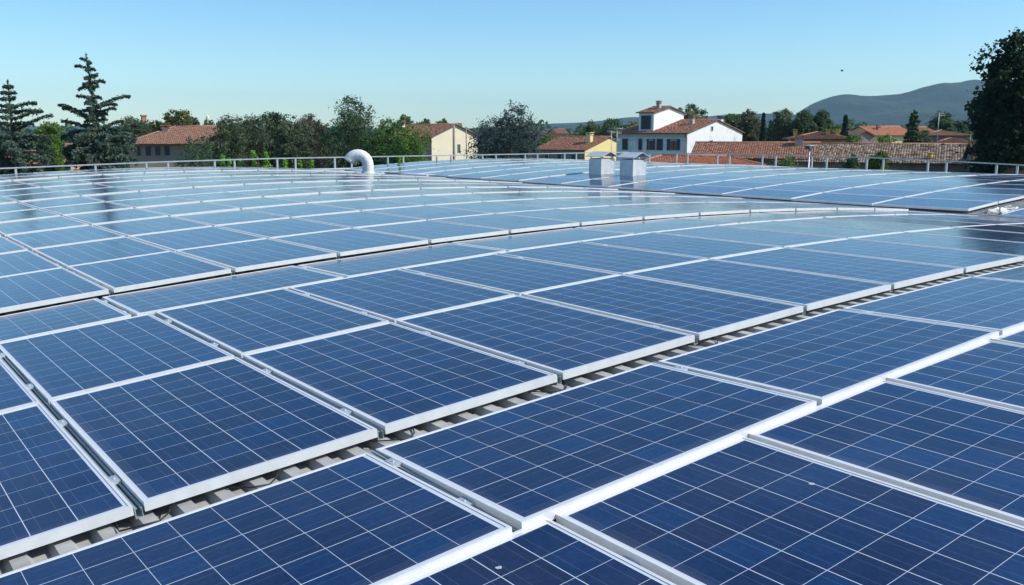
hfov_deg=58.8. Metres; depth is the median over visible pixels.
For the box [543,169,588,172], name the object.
solar panel
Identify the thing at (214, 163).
railing
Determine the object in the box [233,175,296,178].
solar panel
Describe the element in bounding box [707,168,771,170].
solar panel
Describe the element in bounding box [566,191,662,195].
solar panel
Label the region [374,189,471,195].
solar panel
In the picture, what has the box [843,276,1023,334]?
solar panel
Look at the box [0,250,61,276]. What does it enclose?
solar panel
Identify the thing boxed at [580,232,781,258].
solar panel
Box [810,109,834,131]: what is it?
broadleaf tree
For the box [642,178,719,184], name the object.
solar panel
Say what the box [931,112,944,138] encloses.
antenna
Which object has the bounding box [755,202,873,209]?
solar panel
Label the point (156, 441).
solar panel
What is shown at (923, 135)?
shrub
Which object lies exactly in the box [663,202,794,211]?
solar panel
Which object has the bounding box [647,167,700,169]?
solar panel
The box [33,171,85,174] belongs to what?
solar panel
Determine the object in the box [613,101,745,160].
farmhouse
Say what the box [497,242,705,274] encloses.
solar panel
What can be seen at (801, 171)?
solar panel
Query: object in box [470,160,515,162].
solar panel
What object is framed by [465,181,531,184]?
solar panel
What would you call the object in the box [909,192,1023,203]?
solar panel
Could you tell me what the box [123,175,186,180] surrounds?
solar panel
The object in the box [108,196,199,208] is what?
solar panel
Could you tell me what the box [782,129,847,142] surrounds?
bungalow
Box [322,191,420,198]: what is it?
solar panel
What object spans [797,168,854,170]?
solar panel
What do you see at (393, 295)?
solar panel
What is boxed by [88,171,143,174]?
solar panel
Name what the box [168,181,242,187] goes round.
solar panel
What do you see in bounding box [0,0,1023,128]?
sky
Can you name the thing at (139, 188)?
solar panel
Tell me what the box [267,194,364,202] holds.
solar panel
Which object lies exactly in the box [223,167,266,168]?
solar panel
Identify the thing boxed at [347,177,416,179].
solar panel
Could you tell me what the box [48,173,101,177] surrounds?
solar panel
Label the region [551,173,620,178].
solar panel
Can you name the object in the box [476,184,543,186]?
solar panel
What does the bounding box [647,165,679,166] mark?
solar panel
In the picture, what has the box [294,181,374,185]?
solar panel
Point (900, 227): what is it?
solar panel
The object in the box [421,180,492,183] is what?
solar panel
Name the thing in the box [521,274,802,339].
solar panel
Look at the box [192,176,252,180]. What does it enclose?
solar panel
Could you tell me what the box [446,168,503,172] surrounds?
solar panel
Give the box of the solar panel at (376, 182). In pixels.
[340,180,417,184]
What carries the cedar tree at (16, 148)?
on the ground
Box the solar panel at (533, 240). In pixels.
[451,228,632,251]
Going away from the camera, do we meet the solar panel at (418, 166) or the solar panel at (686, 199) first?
the solar panel at (686, 199)
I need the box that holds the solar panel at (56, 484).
[0,403,133,559]
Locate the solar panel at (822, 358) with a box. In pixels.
[658,309,998,404]
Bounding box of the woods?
[0,117,1008,155]
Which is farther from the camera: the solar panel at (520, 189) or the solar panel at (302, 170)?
the solar panel at (302, 170)
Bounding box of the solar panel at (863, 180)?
[817,177,905,183]
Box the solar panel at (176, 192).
[141,188,221,195]
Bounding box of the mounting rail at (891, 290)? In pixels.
[601,244,892,291]
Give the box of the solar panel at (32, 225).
[0,216,88,236]
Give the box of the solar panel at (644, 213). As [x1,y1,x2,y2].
[561,206,698,219]
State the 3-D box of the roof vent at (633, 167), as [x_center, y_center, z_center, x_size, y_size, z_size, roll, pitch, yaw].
[3.139,-3.268,23.505,0.600,0.717,0.660,-8,13,-37]
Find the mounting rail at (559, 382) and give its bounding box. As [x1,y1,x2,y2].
[289,289,561,384]
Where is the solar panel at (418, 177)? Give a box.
[396,176,445,178]
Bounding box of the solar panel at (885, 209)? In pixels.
[787,202,908,210]
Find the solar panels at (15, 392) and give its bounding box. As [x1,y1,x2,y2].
[0,180,1023,412]
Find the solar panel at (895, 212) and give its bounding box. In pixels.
[833,210,954,214]
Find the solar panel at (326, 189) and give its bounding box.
[283,186,370,193]
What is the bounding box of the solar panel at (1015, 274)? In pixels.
[973,265,1023,281]
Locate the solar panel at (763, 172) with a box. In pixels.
[725,171,800,174]
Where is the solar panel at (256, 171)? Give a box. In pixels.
[230,170,275,172]
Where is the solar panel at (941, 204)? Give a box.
[874,197,997,210]
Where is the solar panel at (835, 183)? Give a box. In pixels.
[786,180,879,187]
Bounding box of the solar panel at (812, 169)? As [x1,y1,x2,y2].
[775,169,849,170]
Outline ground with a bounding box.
[270,138,972,167]
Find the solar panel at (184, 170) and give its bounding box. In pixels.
[166,169,220,171]
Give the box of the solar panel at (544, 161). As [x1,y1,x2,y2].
[518,161,569,162]
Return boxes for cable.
[109,503,172,531]
[224,469,277,488]
[368,426,414,441]
[529,379,566,392]
[685,337,717,345]
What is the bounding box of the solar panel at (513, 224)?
[430,213,578,232]
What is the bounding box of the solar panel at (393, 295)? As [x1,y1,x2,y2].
[288,269,514,322]
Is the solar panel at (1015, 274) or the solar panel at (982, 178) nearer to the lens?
the solar panel at (1015, 274)
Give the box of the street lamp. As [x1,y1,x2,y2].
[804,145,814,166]
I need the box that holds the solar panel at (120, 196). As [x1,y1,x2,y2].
[83,192,163,201]
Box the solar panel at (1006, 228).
[955,224,1023,232]
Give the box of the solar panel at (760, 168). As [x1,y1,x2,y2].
[726,167,795,168]
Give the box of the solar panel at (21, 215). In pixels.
[0,209,59,222]
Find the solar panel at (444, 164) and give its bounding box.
[422,163,465,165]
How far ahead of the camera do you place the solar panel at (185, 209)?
13.45 m
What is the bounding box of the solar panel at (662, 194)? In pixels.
[618,192,706,196]
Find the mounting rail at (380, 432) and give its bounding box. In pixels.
[151,313,383,439]
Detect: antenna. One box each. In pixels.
[609,127,622,160]
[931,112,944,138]
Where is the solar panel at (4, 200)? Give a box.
[0,197,16,203]
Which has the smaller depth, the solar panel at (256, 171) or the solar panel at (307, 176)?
the solar panel at (307, 176)
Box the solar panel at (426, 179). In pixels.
[384,177,453,180]
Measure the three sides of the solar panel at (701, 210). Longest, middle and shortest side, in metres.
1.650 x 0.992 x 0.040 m
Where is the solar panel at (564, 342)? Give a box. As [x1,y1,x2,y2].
[396,295,694,379]
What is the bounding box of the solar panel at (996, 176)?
[970,175,1023,177]
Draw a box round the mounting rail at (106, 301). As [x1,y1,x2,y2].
[101,299,133,316]
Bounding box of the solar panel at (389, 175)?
[374,174,405,175]
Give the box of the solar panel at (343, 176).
[318,175,369,176]
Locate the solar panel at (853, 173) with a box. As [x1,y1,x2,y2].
[807,171,886,174]
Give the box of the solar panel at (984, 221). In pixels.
[869,214,1023,223]
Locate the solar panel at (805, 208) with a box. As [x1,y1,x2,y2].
[712,202,835,210]
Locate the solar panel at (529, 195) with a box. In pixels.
[476,192,578,198]
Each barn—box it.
[691,135,819,165]
[771,136,970,172]
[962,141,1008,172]
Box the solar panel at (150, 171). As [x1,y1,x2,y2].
[133,170,182,172]
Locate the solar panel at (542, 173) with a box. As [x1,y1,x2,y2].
[512,171,576,176]
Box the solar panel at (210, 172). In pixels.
[186,171,241,173]
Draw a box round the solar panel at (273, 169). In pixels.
[255,169,290,170]
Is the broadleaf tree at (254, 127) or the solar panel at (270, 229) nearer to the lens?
the solar panel at (270, 229)
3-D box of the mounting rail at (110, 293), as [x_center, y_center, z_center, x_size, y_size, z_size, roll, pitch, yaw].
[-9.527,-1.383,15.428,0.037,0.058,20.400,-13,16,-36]
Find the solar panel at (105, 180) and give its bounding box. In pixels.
[77,178,138,183]
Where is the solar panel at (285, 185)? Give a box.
[246,182,325,188]
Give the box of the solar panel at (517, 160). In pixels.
[496,160,538,160]
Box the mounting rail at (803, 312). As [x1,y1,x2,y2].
[517,257,805,314]
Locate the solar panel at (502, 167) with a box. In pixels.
[476,166,526,169]
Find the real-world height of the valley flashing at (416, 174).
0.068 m
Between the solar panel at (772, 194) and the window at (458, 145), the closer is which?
the solar panel at (772, 194)
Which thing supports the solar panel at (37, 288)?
on the industrial building
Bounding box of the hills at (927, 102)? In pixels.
[791,80,1010,128]
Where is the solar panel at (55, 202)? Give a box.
[20,196,103,208]
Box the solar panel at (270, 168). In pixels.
[252,167,288,168]
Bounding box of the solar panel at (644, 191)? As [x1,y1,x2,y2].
[606,189,674,193]
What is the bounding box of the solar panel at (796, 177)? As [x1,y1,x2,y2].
[752,175,835,179]
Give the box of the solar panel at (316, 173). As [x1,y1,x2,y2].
[284,172,345,174]
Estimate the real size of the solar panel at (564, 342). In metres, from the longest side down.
1.650 x 0.992 x 0.038 m
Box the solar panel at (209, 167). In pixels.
[186,167,230,168]
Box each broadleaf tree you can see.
[31,121,67,170]
[113,116,152,167]
[145,120,163,132]
[151,108,194,131]
[190,116,199,124]
[203,113,250,166]
[203,120,214,124]
[228,113,275,166]
[255,111,289,167]
[262,113,317,168]
[296,113,332,168]
[311,94,381,168]
[361,115,412,164]
[396,114,411,123]
[418,118,430,123]
[435,118,448,123]
[579,119,600,135]
[595,118,628,138]
[628,120,638,126]
[684,103,702,118]
[700,108,707,118]
[724,113,740,126]
[734,109,760,140]
[765,108,796,141]
[785,110,821,141]
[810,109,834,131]
[823,122,841,134]
[925,110,957,131]
[940,27,1023,173]
[953,119,971,140]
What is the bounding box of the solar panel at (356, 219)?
[294,211,424,227]
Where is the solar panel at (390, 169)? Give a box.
[374,167,412,172]
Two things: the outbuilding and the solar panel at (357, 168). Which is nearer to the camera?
the solar panel at (357, 168)
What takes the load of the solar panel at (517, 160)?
on the industrial building
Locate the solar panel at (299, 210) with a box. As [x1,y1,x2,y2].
[244,203,359,217]
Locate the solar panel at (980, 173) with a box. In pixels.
[942,172,1015,174]
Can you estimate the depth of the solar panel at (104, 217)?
12.87 m
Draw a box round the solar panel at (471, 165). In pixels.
[445,164,497,167]
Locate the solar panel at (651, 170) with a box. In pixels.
[615,169,673,172]
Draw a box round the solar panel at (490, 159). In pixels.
[470,159,510,159]
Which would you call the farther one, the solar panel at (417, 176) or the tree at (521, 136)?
the tree at (521, 136)
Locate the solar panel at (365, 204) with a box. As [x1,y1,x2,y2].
[310,199,422,210]
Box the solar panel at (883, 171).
[851,170,912,172]
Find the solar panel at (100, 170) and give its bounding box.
[75,169,124,172]
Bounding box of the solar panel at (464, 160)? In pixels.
[445,159,484,160]
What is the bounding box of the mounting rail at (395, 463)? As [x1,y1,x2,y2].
[366,450,516,532]
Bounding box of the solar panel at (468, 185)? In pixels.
[432,184,506,186]
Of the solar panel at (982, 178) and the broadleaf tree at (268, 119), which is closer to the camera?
the solar panel at (982, 178)
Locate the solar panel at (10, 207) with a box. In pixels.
[0,202,36,212]
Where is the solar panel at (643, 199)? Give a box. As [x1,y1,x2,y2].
[589,196,698,202]
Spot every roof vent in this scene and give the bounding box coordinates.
[585,151,616,174]
[617,152,650,175]
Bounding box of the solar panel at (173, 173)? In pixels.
[150,172,202,174]
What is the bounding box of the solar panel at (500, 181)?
[463,179,521,182]
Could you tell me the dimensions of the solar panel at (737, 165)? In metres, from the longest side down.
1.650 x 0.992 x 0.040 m
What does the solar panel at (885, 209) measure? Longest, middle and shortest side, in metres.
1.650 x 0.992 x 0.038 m
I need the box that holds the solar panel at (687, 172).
[650,170,723,174]
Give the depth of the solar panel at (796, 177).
21.22 m
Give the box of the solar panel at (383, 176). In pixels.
[356,175,410,177]
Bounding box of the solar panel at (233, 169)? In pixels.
[213,168,255,170]
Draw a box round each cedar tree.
[0,79,55,174]
[57,53,137,170]
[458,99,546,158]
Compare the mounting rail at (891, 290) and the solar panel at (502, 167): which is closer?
the mounting rail at (891, 290)
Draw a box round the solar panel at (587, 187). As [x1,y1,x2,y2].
[548,185,617,189]
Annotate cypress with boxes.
[759,113,766,141]
[840,114,848,135]
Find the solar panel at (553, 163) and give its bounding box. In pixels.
[530,163,573,164]
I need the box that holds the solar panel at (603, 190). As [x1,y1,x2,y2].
[549,187,636,191]
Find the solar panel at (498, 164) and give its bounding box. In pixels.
[474,163,520,165]
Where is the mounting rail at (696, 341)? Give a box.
[405,270,697,344]
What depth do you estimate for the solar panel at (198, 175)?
22.08 m
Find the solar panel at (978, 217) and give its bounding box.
[909,214,1023,221]
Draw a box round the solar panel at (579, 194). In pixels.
[527,191,621,196]
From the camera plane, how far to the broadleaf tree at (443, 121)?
245.26 m
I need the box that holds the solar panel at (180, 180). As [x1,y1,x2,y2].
[144,178,209,183]
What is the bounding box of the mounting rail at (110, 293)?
[1,235,112,295]
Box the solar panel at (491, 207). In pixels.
[427,202,552,213]
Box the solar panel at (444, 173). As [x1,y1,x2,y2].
[420,171,475,176]
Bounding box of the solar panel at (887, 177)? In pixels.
[844,175,928,179]
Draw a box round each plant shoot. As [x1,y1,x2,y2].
[219,154,225,166]
[249,150,257,165]
[262,151,270,167]
[283,159,287,167]
[307,160,314,168]
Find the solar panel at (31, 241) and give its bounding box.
[6,225,124,250]
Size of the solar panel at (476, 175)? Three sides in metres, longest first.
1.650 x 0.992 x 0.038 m
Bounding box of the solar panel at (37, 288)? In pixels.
[0,267,108,312]
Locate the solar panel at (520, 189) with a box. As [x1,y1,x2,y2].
[468,187,559,191]
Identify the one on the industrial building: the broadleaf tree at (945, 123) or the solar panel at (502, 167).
the solar panel at (502, 167)
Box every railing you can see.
[0,152,623,173]
[638,152,1023,173]
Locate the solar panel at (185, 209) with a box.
[137,202,239,216]
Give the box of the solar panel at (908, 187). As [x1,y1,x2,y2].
[854,184,958,191]
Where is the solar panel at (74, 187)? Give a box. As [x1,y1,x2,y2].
[43,184,110,191]
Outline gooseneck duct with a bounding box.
[344,149,374,173]
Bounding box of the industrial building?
[0,168,1023,574]
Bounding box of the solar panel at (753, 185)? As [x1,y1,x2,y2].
[696,181,779,188]
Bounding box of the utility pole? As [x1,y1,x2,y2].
[453,125,455,159]
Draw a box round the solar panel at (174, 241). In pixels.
[130,226,265,251]
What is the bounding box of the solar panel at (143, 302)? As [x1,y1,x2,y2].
[102,266,342,315]
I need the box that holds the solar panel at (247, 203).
[204,197,304,209]
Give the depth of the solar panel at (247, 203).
14.10 m
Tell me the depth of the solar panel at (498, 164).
30.25 m
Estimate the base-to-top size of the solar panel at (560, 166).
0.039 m
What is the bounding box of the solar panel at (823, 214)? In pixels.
[768,211,894,217]
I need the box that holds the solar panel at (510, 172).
[477,170,537,174]
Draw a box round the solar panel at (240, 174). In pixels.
[215,173,267,175]
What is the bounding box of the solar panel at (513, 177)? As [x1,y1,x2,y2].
[482,175,547,180]
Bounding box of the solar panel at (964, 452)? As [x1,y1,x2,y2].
[749,380,1023,525]
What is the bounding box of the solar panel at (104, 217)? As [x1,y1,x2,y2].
[64,208,167,225]
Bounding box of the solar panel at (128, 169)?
[115,168,163,170]
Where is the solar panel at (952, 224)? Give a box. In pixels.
[824,215,991,227]
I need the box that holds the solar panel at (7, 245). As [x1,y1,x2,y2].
[0,236,27,253]
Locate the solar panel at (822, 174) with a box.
[780,173,858,176]
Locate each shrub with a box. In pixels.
[169,135,218,166]
[379,123,434,163]
[529,134,552,157]
[771,154,797,166]
[842,154,860,168]
[843,133,863,142]
[864,149,889,169]
[872,133,898,142]
[918,129,933,142]
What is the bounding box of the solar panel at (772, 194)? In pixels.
[722,189,821,199]
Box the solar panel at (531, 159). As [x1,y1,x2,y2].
[514,159,544,160]
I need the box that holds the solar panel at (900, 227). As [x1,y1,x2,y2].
[777,218,950,231]
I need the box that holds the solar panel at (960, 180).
[911,178,1006,183]
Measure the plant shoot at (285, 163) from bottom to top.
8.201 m
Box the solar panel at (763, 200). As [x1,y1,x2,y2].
[715,197,803,202]
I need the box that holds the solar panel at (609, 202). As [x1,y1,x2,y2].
[543,197,654,205]
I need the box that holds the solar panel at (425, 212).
[364,205,492,220]
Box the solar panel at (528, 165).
[500,164,550,166]
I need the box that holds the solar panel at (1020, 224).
[999,223,1023,225]
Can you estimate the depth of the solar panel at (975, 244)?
8.64 m
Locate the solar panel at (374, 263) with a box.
[297,243,505,277]
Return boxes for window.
[135,146,141,155]
[145,146,151,155]
[154,146,161,155]
[163,146,170,155]
[457,144,460,152]
[622,138,628,149]
[638,138,642,149]
[647,138,654,149]
[656,138,663,150]
[667,138,679,150]
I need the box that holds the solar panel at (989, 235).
[910,228,1023,242]
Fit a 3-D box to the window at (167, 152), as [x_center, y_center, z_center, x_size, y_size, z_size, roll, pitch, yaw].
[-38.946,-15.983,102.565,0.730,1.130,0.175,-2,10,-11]
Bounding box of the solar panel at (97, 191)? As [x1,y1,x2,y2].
[62,187,137,196]
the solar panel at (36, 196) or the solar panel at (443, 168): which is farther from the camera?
the solar panel at (443, 168)
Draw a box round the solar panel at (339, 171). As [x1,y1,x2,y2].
[324,170,354,171]
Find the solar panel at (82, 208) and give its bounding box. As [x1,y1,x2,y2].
[40,202,132,216]
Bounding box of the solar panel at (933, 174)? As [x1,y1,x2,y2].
[888,173,970,175]
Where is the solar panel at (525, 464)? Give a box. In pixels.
[376,363,816,529]
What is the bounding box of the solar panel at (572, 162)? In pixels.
[550,162,588,163]
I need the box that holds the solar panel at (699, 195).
[660,193,733,197]
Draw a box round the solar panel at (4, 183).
[0,181,24,185]
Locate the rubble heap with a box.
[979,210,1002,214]
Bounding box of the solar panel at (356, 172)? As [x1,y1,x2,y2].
[328,171,374,173]
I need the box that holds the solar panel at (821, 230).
[717,221,899,238]
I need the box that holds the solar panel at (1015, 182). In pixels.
[988,181,1023,184]
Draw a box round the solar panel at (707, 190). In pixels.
[661,185,752,194]
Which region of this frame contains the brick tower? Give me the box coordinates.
[140,115,146,123]
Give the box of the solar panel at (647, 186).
[609,182,687,190]
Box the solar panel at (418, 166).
[392,165,441,168]
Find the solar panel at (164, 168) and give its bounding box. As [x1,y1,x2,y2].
[154,167,196,169]
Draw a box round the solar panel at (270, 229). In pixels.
[216,218,348,238]
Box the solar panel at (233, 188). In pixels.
[196,185,277,191]
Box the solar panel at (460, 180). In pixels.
[428,178,488,181]
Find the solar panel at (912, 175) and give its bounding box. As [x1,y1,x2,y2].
[874,174,947,177]
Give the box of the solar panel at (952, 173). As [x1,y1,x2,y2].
[912,172,992,174]
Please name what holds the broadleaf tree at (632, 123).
on the ground
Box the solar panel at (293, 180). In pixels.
[265,178,335,182]
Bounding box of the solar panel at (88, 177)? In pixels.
[60,175,119,179]
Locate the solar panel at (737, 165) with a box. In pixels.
[710,165,767,166]
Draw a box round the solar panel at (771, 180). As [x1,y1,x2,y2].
[725,178,809,183]
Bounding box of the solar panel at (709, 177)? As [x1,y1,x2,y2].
[674,175,750,180]
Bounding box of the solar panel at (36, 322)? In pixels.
[0,298,130,342]
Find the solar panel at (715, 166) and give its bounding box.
[697,165,740,167]
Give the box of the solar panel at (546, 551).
[393,518,675,584]
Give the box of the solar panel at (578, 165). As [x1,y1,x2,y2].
[564,164,588,166]
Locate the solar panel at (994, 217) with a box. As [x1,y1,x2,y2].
[963,215,1023,218]
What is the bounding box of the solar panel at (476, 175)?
[448,173,509,178]
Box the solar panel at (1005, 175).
[987,174,1023,176]
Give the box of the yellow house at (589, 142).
[535,132,616,160]
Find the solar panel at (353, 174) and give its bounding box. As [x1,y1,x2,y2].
[333,173,380,175]
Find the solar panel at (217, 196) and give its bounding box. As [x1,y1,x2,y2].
[170,192,261,201]
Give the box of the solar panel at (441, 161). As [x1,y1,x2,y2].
[421,160,462,162]
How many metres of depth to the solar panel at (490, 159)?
33.97 m
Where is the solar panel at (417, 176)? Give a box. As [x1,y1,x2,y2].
[387,174,445,177]
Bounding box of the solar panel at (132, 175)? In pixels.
[108,173,160,177]
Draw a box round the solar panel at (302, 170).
[284,169,323,170]
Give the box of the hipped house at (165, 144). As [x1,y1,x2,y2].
[119,125,258,167]
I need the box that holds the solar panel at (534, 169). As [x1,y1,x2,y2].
[505,167,561,170]
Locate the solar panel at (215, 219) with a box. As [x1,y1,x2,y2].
[173,210,288,226]
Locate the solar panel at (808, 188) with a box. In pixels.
[754,184,851,192]
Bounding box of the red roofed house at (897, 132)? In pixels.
[850,125,908,142]
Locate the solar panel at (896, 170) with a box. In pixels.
[881,170,928,171]
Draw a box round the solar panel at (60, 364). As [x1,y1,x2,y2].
[0,314,233,404]
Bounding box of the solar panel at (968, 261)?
[786,238,1023,272]
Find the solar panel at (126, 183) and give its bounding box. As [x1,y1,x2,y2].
[95,180,164,186]
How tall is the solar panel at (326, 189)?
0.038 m
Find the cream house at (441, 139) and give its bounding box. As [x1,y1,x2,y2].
[382,121,478,160]
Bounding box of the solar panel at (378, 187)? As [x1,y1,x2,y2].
[332,185,419,190]
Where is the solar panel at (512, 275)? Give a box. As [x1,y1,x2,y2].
[401,254,618,295]
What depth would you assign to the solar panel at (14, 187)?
19.59 m
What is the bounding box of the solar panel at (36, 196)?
[3,191,78,202]
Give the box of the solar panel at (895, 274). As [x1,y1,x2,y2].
[713,247,963,288]
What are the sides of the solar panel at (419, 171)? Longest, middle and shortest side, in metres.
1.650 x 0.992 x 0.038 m
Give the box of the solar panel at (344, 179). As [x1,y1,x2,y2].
[310,177,376,180]
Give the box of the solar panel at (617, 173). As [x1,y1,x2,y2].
[580,171,647,174]
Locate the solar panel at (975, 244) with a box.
[850,232,1023,255]
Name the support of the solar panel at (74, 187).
on the industrial building
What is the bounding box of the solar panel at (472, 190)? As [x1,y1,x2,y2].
[423,187,518,193]
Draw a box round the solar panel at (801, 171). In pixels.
[752,169,824,172]
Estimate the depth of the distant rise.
3674.00 m
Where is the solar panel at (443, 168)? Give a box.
[423,166,471,170]
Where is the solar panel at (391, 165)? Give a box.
[374,164,410,167]
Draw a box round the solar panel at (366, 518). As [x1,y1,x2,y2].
[0,452,511,584]
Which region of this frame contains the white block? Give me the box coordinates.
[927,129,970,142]
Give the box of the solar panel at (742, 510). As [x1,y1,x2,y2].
[556,436,1023,584]
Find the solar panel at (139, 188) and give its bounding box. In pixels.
[118,184,191,191]
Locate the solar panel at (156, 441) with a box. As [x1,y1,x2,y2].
[49,356,377,511]
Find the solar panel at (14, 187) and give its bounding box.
[0,184,39,190]
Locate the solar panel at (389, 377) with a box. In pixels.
[243,322,556,433]
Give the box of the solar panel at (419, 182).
[381,180,458,183]
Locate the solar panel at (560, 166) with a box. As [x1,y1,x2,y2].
[537,165,587,168]
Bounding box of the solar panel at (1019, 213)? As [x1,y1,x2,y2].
[1001,208,1023,217]
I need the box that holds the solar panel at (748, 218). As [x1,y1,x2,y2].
[681,213,822,223]
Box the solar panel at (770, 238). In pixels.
[653,226,845,247]
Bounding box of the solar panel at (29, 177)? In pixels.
[3,175,57,180]
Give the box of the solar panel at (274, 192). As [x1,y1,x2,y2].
[231,189,317,196]
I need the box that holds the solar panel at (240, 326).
[155,288,388,357]
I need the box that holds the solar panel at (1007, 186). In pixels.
[966,184,1023,188]
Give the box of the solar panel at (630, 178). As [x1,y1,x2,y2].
[595,176,664,181]
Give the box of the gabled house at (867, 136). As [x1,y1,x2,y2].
[840,130,874,142]
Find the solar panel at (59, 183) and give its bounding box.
[29,180,91,187]
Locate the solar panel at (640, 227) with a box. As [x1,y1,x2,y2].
[575,218,737,233]
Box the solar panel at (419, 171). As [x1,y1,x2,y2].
[390,169,444,173]
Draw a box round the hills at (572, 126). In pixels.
[469,113,793,135]
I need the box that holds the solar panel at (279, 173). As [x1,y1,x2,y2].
[254,172,309,174]
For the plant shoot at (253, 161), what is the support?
on the ground
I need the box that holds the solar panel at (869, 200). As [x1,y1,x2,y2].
[792,193,901,205]
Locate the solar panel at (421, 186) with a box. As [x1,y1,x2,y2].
[378,184,461,188]
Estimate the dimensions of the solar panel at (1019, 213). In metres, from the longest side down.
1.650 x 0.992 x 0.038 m
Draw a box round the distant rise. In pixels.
[4,126,373,132]
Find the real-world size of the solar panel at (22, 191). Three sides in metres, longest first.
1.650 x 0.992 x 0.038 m
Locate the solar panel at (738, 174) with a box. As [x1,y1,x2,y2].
[703,173,776,177]
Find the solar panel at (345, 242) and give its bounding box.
[271,228,427,255]
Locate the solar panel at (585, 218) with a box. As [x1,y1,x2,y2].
[497,209,641,224]
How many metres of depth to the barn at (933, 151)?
81.97 m
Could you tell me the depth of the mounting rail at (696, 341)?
5.33 m
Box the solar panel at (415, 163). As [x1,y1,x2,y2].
[395,162,434,164]
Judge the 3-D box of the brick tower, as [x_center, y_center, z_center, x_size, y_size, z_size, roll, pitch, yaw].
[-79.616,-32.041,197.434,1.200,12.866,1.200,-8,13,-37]
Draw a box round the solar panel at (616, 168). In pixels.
[570,167,619,169]
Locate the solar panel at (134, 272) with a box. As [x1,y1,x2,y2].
[68,251,230,292]
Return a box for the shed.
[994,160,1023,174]
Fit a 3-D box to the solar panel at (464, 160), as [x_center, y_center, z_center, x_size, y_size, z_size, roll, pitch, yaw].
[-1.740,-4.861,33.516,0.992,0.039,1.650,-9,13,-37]
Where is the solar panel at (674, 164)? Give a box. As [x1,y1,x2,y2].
[647,164,696,165]
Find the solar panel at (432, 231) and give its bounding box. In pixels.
[355,220,507,242]
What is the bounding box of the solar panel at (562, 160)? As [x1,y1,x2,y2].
[545,160,578,161]
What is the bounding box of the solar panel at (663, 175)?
[639,173,691,177]
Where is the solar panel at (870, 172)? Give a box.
[831,171,908,173]
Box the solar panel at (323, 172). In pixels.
[304,171,342,172]
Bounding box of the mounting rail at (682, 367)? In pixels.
[650,361,817,405]
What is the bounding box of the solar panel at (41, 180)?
[15,178,69,183]
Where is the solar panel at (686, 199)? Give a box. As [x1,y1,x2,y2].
[631,196,742,201]
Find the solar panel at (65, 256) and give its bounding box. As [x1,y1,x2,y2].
[33,237,169,268]
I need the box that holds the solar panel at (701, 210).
[612,203,748,214]
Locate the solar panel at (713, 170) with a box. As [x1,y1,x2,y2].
[679,169,748,172]
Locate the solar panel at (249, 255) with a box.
[176,238,336,271]
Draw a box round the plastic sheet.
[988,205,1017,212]
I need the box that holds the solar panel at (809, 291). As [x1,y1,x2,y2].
[625,259,890,310]
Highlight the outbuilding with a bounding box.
[643,154,766,165]
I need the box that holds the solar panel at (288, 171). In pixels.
[259,170,316,172]
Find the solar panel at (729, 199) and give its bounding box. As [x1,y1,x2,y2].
[672,196,772,201]
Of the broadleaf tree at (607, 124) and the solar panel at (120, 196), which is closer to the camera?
the solar panel at (120, 196)
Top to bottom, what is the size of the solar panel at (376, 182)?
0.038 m
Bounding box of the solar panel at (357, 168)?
[345,167,389,169]
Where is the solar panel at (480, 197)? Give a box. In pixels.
[426,193,533,201]
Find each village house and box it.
[9,150,79,171]
[546,128,569,139]
[906,127,934,130]
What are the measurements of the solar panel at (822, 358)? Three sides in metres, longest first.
1.650 x 0.985 x 0.039 m
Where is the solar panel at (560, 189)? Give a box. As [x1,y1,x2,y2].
[514,187,601,191]
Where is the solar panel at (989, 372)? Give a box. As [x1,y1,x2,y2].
[887,340,1023,411]
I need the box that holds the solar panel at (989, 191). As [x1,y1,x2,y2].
[935,187,1023,194]
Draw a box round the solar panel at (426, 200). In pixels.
[373,196,480,205]
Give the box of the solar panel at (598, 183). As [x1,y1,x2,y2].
[562,179,635,187]
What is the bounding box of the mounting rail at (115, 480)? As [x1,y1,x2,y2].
[0,352,143,518]
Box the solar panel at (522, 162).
[497,161,546,163]
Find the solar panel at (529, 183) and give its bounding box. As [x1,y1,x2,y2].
[502,182,558,185]
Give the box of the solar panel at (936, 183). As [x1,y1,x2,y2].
[882,180,984,186]
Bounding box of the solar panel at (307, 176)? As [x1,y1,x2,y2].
[275,175,330,177]
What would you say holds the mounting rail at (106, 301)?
on the industrial building
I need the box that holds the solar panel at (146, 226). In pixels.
[93,216,210,237]
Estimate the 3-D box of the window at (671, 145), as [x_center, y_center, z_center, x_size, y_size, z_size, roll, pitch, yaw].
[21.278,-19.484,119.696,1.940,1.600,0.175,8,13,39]
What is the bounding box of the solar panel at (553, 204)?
[485,199,608,208]
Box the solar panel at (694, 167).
[669,166,724,168]
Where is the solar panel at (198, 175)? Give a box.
[166,174,227,177]
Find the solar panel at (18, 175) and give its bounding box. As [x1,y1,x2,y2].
[0,173,41,177]
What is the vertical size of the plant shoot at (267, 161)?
8.408 m
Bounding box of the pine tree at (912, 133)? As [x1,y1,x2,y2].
[901,109,923,142]
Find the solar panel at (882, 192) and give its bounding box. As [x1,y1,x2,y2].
[824,188,931,197]
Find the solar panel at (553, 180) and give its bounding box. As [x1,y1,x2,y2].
[520,177,589,184]
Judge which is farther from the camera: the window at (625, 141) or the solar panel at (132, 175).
the window at (625, 141)
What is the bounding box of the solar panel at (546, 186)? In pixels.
[508,184,581,187]
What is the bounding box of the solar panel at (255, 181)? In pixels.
[220,179,290,184]
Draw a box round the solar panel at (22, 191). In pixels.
[0,187,57,196]
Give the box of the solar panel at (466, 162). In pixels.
[447,161,492,163]
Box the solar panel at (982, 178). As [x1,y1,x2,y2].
[935,176,1023,180]

